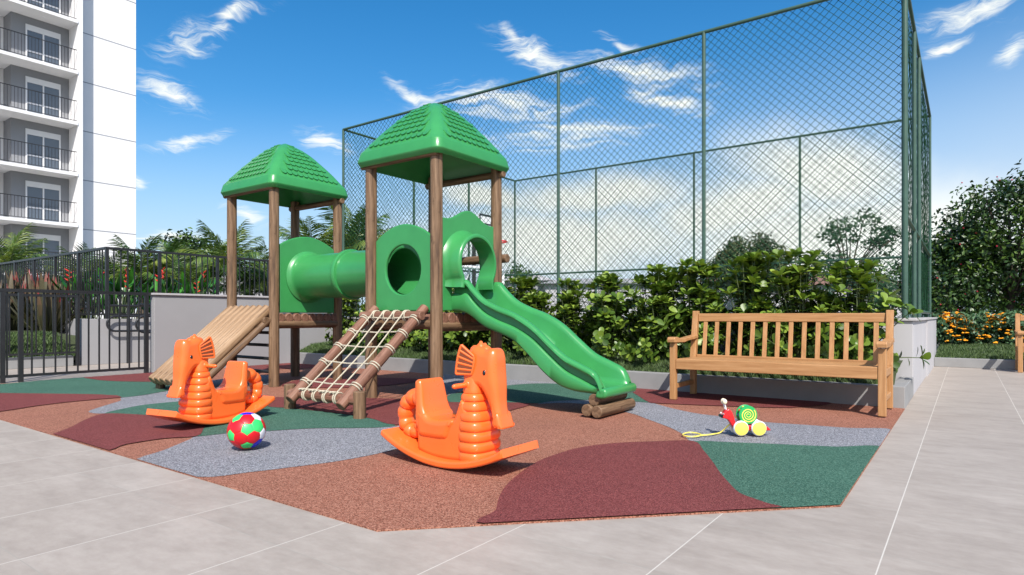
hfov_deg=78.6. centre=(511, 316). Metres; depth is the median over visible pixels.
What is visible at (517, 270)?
distant tree
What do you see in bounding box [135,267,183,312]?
heliconia plant
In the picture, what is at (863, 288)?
clusia shrub
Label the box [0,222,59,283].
palm tree
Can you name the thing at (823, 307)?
clusia shrub
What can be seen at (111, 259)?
palm tree
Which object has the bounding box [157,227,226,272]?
broadleaf tree
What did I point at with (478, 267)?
football goal
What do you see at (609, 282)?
clusia shrub
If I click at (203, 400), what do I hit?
seahorse rocker
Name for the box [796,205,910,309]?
feathery tree
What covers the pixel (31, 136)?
window
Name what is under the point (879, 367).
bench
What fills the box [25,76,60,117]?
window
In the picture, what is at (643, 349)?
clusia shrub
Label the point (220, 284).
palm tree
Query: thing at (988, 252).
fruit tree
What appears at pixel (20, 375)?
steel fence
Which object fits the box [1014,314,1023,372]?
bench
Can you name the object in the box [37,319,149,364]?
ramp wall
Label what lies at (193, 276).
plant
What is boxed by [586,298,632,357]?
clusia shrub
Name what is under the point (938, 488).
pavement
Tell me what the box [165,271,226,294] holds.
heliconia plant
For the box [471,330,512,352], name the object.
clusia shrub
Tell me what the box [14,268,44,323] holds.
flax plant
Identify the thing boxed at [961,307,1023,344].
flowering shrub
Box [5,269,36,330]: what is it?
flax plant
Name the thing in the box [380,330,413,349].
clusia shrub
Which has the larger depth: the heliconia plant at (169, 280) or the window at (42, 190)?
the window at (42, 190)
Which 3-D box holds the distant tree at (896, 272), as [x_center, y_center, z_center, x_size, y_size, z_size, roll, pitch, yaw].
[16.198,-0.862,24.059,3.612,3.738,2.978,0,0,12]
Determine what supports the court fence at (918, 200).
on the court wall at (911, 335)
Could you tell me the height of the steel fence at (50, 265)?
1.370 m
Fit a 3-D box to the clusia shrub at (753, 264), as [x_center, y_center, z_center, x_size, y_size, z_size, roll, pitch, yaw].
[3.023,-0.095,7.611,1.105,1.411,1.028,0,0,36]
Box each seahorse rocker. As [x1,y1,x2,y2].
[146,334,274,424]
[381,341,538,468]
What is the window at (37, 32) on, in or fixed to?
in the apartment block
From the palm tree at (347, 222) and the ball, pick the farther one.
the palm tree at (347, 222)
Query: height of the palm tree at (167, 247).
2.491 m
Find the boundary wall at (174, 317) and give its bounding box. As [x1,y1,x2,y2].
[150,293,332,372]
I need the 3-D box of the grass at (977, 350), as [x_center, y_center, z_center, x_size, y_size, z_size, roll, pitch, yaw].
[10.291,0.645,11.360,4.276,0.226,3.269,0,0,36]
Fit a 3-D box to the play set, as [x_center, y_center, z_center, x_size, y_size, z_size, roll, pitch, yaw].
[-1.606,-0.738,6.904,5.705,3.276,2.278,0,0,36]
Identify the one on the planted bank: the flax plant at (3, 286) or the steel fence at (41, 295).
the flax plant at (3, 286)
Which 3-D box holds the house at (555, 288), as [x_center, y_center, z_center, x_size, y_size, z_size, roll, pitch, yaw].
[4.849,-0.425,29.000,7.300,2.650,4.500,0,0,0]
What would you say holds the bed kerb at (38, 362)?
on the ground
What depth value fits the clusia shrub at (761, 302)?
7.24 m
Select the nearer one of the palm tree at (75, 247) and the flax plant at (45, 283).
the flax plant at (45, 283)
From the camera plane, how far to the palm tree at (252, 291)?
21.81 m
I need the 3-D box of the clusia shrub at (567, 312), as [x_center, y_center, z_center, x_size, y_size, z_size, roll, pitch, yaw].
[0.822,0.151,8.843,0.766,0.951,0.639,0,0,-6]
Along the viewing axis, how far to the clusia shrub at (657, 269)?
8.29 m
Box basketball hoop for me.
[472,213,507,286]
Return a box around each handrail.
[106,304,149,362]
[135,303,149,332]
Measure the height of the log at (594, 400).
0.107 m
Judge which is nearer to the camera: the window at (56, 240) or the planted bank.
the planted bank
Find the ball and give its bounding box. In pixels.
[227,412,265,448]
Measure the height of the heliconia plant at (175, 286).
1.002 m
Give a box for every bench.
[667,310,893,416]
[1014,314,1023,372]
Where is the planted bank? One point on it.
(72, 340)
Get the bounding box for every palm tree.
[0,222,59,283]
[40,240,119,303]
[71,252,136,298]
[90,233,175,318]
[124,236,212,292]
[176,219,266,294]
[182,251,225,293]
[237,240,268,295]
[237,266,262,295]
[263,215,362,279]
[309,205,392,316]
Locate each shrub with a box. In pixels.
[324,298,364,344]
[354,304,387,345]
[359,306,388,344]
[378,329,419,347]
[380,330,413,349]
[411,329,447,349]
[413,329,446,345]
[443,288,476,349]
[443,311,478,350]
[464,283,520,346]
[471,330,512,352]
[489,275,548,353]
[513,292,556,354]
[540,278,594,346]
[549,294,591,346]
[572,271,642,356]
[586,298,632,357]
[608,264,690,360]
[632,280,689,363]
[651,256,743,357]
[666,289,736,361]
[705,249,797,355]
[735,294,787,356]
[748,247,855,358]
[793,292,857,359]
[806,259,930,371]
[921,260,993,316]
[931,310,989,345]
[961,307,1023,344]
[995,310,1023,342]
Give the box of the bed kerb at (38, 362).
[8,355,72,368]
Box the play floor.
[0,363,904,531]
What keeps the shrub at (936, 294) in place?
on the lawn
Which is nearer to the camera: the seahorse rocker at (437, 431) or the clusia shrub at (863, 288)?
the seahorse rocker at (437, 431)
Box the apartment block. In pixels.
[0,0,135,318]
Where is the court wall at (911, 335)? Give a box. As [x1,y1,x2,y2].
[353,317,936,394]
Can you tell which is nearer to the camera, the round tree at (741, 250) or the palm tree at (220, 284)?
the palm tree at (220, 284)
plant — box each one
[0,279,16,308]
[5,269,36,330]
[6,272,95,332]
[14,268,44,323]
[50,268,109,318]
[86,266,152,318]
[90,272,137,318]
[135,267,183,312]
[138,276,189,308]
[162,255,225,293]
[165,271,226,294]
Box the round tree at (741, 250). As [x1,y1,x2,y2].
[707,230,791,301]
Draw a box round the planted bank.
[8,329,74,357]
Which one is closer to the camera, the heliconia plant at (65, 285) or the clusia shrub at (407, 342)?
the clusia shrub at (407, 342)
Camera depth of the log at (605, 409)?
5.56 m
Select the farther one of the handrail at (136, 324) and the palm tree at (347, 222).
the palm tree at (347, 222)
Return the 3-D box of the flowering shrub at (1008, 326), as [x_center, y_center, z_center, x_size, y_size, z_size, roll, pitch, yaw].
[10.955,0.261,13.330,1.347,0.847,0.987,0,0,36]
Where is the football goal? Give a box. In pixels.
[452,265,504,292]
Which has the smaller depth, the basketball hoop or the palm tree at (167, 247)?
the basketball hoop
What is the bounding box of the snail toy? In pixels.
[682,398,769,436]
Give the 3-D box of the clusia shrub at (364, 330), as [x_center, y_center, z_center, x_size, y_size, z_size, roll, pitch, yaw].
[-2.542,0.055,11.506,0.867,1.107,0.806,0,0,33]
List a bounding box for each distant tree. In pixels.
[505,262,537,292]
[854,259,910,308]
[890,254,986,312]
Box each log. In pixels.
[581,403,593,416]
[589,394,626,405]
[591,398,635,417]
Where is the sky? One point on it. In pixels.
(220, 84)
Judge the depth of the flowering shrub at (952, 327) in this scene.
13.29 m
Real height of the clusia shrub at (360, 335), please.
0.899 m
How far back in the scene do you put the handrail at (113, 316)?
11.94 m
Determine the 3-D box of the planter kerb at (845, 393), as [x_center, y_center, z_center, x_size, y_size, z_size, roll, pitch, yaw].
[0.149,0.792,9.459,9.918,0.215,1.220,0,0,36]
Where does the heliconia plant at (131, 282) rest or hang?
on the planted terrace
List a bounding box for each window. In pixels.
[25,0,60,13]
[25,24,60,65]
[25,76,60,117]
[25,128,60,169]
[25,180,60,221]
[25,233,60,273]
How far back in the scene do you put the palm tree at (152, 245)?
17.30 m
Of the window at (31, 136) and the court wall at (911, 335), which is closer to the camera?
the court wall at (911, 335)
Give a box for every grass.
[300,341,877,383]
[935,342,1023,359]
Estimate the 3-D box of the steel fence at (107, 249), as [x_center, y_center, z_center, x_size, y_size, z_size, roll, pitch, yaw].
[-5.379,-0.635,15.088,0.056,1.370,7.970,0,0,36]
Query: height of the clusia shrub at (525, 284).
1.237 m
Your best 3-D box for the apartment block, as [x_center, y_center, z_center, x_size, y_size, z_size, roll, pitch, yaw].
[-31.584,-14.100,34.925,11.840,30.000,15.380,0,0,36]
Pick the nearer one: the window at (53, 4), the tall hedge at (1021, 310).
the tall hedge at (1021, 310)
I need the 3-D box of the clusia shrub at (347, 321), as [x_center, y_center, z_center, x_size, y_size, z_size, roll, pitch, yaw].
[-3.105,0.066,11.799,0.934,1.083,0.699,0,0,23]
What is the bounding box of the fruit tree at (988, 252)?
[899,158,1023,314]
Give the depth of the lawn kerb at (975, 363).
10.85 m
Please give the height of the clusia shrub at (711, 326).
1.000 m
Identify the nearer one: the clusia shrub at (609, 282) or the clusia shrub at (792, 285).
the clusia shrub at (792, 285)
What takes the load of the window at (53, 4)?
in the apartment block
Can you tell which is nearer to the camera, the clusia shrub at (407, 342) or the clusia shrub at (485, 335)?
the clusia shrub at (485, 335)
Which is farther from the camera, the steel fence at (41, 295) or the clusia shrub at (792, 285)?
the steel fence at (41, 295)
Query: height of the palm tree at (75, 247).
2.180 m
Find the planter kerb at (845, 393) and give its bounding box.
[300,352,912,407]
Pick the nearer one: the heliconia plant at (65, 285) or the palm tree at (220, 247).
the heliconia plant at (65, 285)
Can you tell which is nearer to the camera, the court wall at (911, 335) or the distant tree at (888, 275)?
the court wall at (911, 335)
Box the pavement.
[0,362,1023,574]
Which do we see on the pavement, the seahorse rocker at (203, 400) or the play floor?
the play floor
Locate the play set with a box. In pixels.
[148,103,636,418]
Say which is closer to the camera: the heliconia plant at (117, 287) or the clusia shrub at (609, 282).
the clusia shrub at (609, 282)
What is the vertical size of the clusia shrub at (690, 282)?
1.364 m
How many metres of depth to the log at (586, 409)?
5.49 m
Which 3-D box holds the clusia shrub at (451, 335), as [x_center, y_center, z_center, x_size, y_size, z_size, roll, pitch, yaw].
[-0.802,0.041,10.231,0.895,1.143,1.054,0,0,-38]
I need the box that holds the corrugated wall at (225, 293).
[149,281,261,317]
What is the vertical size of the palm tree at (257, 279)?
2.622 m
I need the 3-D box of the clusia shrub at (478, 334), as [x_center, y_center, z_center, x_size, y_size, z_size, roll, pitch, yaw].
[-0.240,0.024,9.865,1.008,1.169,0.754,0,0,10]
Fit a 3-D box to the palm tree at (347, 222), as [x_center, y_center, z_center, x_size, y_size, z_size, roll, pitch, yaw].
[-5.328,-2.103,21.504,4.248,4.417,3.889,0,0,2]
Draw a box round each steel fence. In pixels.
[0,247,104,318]
[0,288,150,383]
[8,293,79,365]
[105,247,362,318]
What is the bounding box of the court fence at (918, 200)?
[342,0,930,317]
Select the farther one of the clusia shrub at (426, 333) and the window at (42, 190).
the window at (42, 190)
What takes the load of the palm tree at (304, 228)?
on the planted terrace
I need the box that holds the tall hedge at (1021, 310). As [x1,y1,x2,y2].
[932,280,1023,314]
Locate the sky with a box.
[136,0,1023,316]
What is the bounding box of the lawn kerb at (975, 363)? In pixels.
[934,357,1023,369]
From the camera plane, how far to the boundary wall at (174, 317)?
10.41 m

